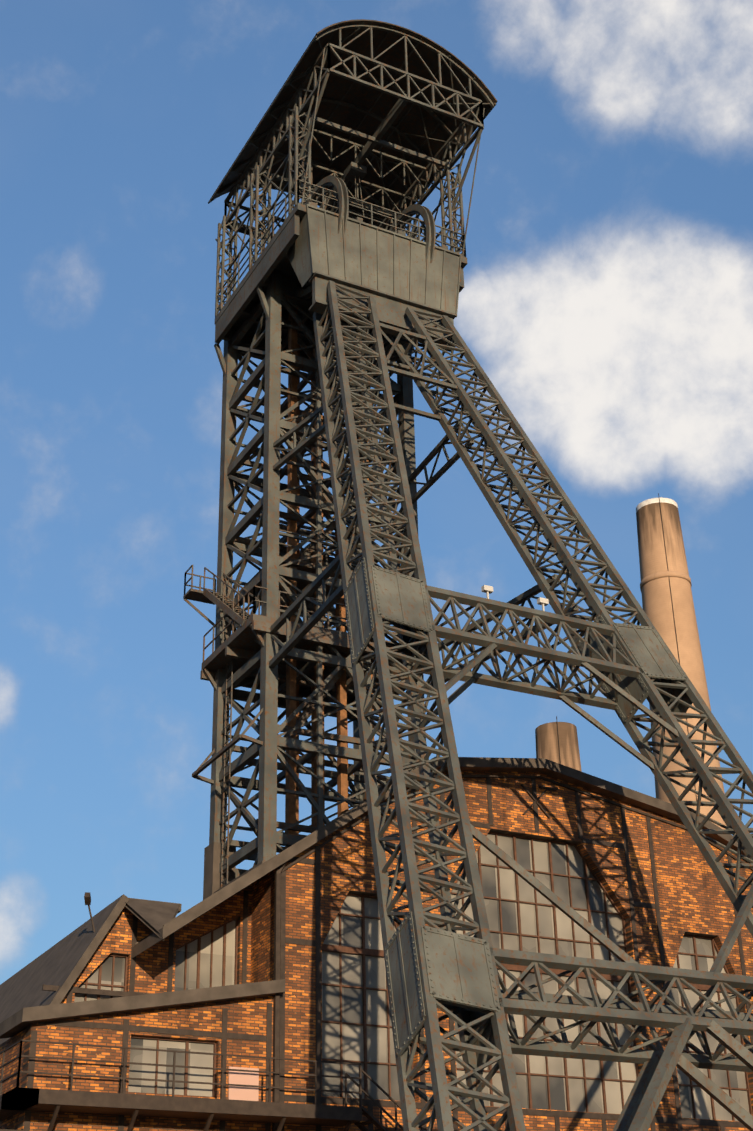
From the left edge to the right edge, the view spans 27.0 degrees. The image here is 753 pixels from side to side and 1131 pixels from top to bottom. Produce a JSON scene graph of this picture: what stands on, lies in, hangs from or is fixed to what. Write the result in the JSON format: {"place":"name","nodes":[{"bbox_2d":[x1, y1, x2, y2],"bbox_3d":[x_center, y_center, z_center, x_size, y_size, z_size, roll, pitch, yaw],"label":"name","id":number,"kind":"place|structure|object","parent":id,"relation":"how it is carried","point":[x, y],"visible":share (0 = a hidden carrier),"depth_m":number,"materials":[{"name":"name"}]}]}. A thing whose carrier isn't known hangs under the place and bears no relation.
{"place":"outdoors","nodes":[
{"label":"outdoors","id":0,"kind":"place"},
{"bbox_2d":[0,1029,25,1129],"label":"wing end walls","id":1,"kind":"structure","parent":0,"point":[11,1122],"depth_m":40.26,"materials":[{"name":"brown brick"}]},
{"bbox_2d":[18,995,273,1130],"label":"wing wall","id":2,"kind":"structure","parent":0,"point":[246,1015],"depth_m":40.30,"materials":[{"name":"brown brick"}]},
{"bbox_2d":[24,891,271,1130],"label":"wall beams","id":3,"kind":"structure","parent":2,"relation":"attached to","point":[125,1027],"depth_m":41.90,"materials":[{"name":"brown metal"}]},
{"bbox_2d":[0,1040,425,1130],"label":"balcony railing","id":4,"kind":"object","parent":2,"relation":"attached to","point":[16,1100],"depth_m":39.56,"materials":[{"name":"black metal"}]},
{"bbox_2d":[228,1066,258,1100],"bbox_3d":[-3.512,13.774,41.487,0.850,0.990,0.048,13,-30,-25],"label":"wing board","id":5,"kind":"object","parent":2,"relation":"attached to","point":[241,1092],"visible":0.64,"depth_m":41.49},
{"bbox_2d":[74,920,234,1096],"bbox_3d":[-5.681,11.810,42.865,4.800,5.450,2.000,13,-30,-25],"label":"wing glass","id":6,"kind":"object","parent":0,"point":[165,1072],"visible":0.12,"depth_m":41.79,"materials":[{"name":"grey glass"}]},
{"bbox_2d":[60,884,251,1003],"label":"brick wall","id":7,"kind":"structure","parent":0,"point":[151,971],"depth_m":44.01,"materials":[{"name":"orange brick"}]},
{"bbox_2d":[0,894,284,1043],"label":"wing roofs","id":8,"kind":"structure","parent":7,"relation":"on","point":[26,1000],"depth_m":42.85,"materials":[{"name":"metal"}]},
{"bbox_2d":[0,1129,31,1130],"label":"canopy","id":9,"kind":"object","parent":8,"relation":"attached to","point":[13,1130],"depth_m":36.00,"materials":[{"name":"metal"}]},
{"bbox_2d":[84,892,94,931],"bbox_3d":[-7.984,9.688,43.802,0.326,1.085,0.455,0,-27,-2],"label":"lamp","id":10,"kind":"object","parent":8,"relation":"on","point":[87,897],"visible":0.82,"depth_m":43.86,"materials":[{"name":"grey metal"}]},
{"bbox_2d":[78,917,237,1097],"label":"window frames","id":11,"kind":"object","parent":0,"point":[86,983],"visible":0.38,"depth_m":43.47,"materials":[{"name":"brown metal"}]},
{"bbox_2d":[209,269,425,885],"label":"lattice tower","id":12,"kind":"structure","parent":0,"point":[271,697],"depth_m":58.03,"materials":[{"name":"grey metal"}]},
{"bbox_2d":[183,302,404,886],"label":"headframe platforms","id":13,"kind":"object","parent":12,"relation":"attached to","point":[241,646],"visible":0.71,"depth_m":56.94,"materials":[{"name":"grey metal"}]},
{"bbox_2d":[285,309,373,848],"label":"guide rails","id":14,"kind":"object","parent":12,"relation":"in","point":[292,800],"visible":0.06,"depth_m":56.79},
{"bbox_2d":[210,22,495,387],"bbox_3d":[-1.292,-13.242,64.069,8.078,12.750,11.327,13,-30,-25],"label":"headframe head","id":15,"kind":"object","parent":12,"relation":"on","point":[241,303],"visible":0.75,"depth_m":62.91},
{"bbox_2d":[208,19,497,229],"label":"tower roof","id":16,"kind":"structure","parent":15,"relation":"on","point":[359,95],"depth_m":65.69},
{"bbox_2d":[287,204,461,316],"bbox_3d":[-0.171,-11.072,60.705,6.750,3.037,2.470,13,-30,-25],"label":"parapet panel","id":17,"kind":"object","parent":15,"relation":"attached to","point":[377,258],"visible":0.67,"depth_m":59.70,"materials":[{"name":"grey metal"}]},
{"bbox_2d":[0,0,752,984],"label":"sky","id":18,"kind":"structure","parent":0,"point":[606,297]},
{"bbox_2d":[273,771,752,1130],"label":"brick wall","id":19,"kind":"structure","parent":0,"point":[694,899],"depth_m":49.25,"materials":[{"name":"orange brick"}]},
{"bbox_2d":[132,757,749,957],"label":"hall roof","id":20,"kind":"structure","parent":19,"relation":"on","point":[601,786],"depth_m":49.25,"materials":[{"name":"metal"}]},
{"bbox_2d":[272,774,752,1130],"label":"steel wall frame","id":21,"kind":"object","parent":19,"relation":"attached to","point":[280,941],"visible":0.46,"depth_m":45.38,"materials":[{"name":"brown metal"}]},
{"bbox_2d":[322,831,752,1120],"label":"window frames","id":22,"kind":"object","parent":19,"relation":"in","point":[340,949],"visible":0.35,"depth_m":47.93,"materials":[{"name":"black metal"}]},
{"bbox_2d":[322,834,748,1120],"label":"window panes","id":23,"kind":"structure","parent":22,"relation":"in","point":[352,1011],"depth_m":47.41,"materials":[{"name":"grey glass"}]},
{"label":"ground","id":24,"kind":"structure","parent":0,"visible":0},
{"bbox_2d":[177,870,273,982],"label":"hall side walls","id":25,"kind":"structure","parent":24,"relation":"on","point":[262,932],"depth_m":44.99,"materials":[{"name":"brown brick"}]},
{"bbox_2d":[135,757,435,944],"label":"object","id":26,"kind":"object","parent":25,"relation":"on","point":[212,873],"visible":0.17,"depth_m":54.50,"materials":[{"name":"metal"}]},
{"bbox_2d":[269,280,752,1130],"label":"inclined lattice struts","id":27,"kind":"object","parent":24,"relation":"on","point":[685,1024],"visible":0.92,"depth_m":43.30,"materials":[{"name":"grey metal"}]},
{"bbox_2d":[481,585,548,610],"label":"floodlights","id":28,"kind":"object","parent":27,"relation":"attached to","point":[488,590],"visible":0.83,"depth_m":45.52,"materials":[{"name":"grey"}]},
{"bbox_2d":[344,556,691,1066],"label":"gusset plates","id":29,"kind":"object","parent":27,"relation":"attached to","point":[460,969],"visible":0.81,"depth_m":41.91,"materials":[{"name":"grey metal"}]},
{"bbox_2d":[535,716,581,771],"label":"short chimney","id":30,"kind":"object","parent":24,"relation":"on","point":[556,742],"visible":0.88,"depth_m":83.80,"materials":[{"name":"concrete"}]},
{"bbox_2d":[636,493,726,828],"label":"tall chimney","id":31,"kind":"object","parent":24,"relation":"on","point":[667,598],"visible":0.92,"depth_m":105.69,"materials":[{"name":"concrete"}]}
]}

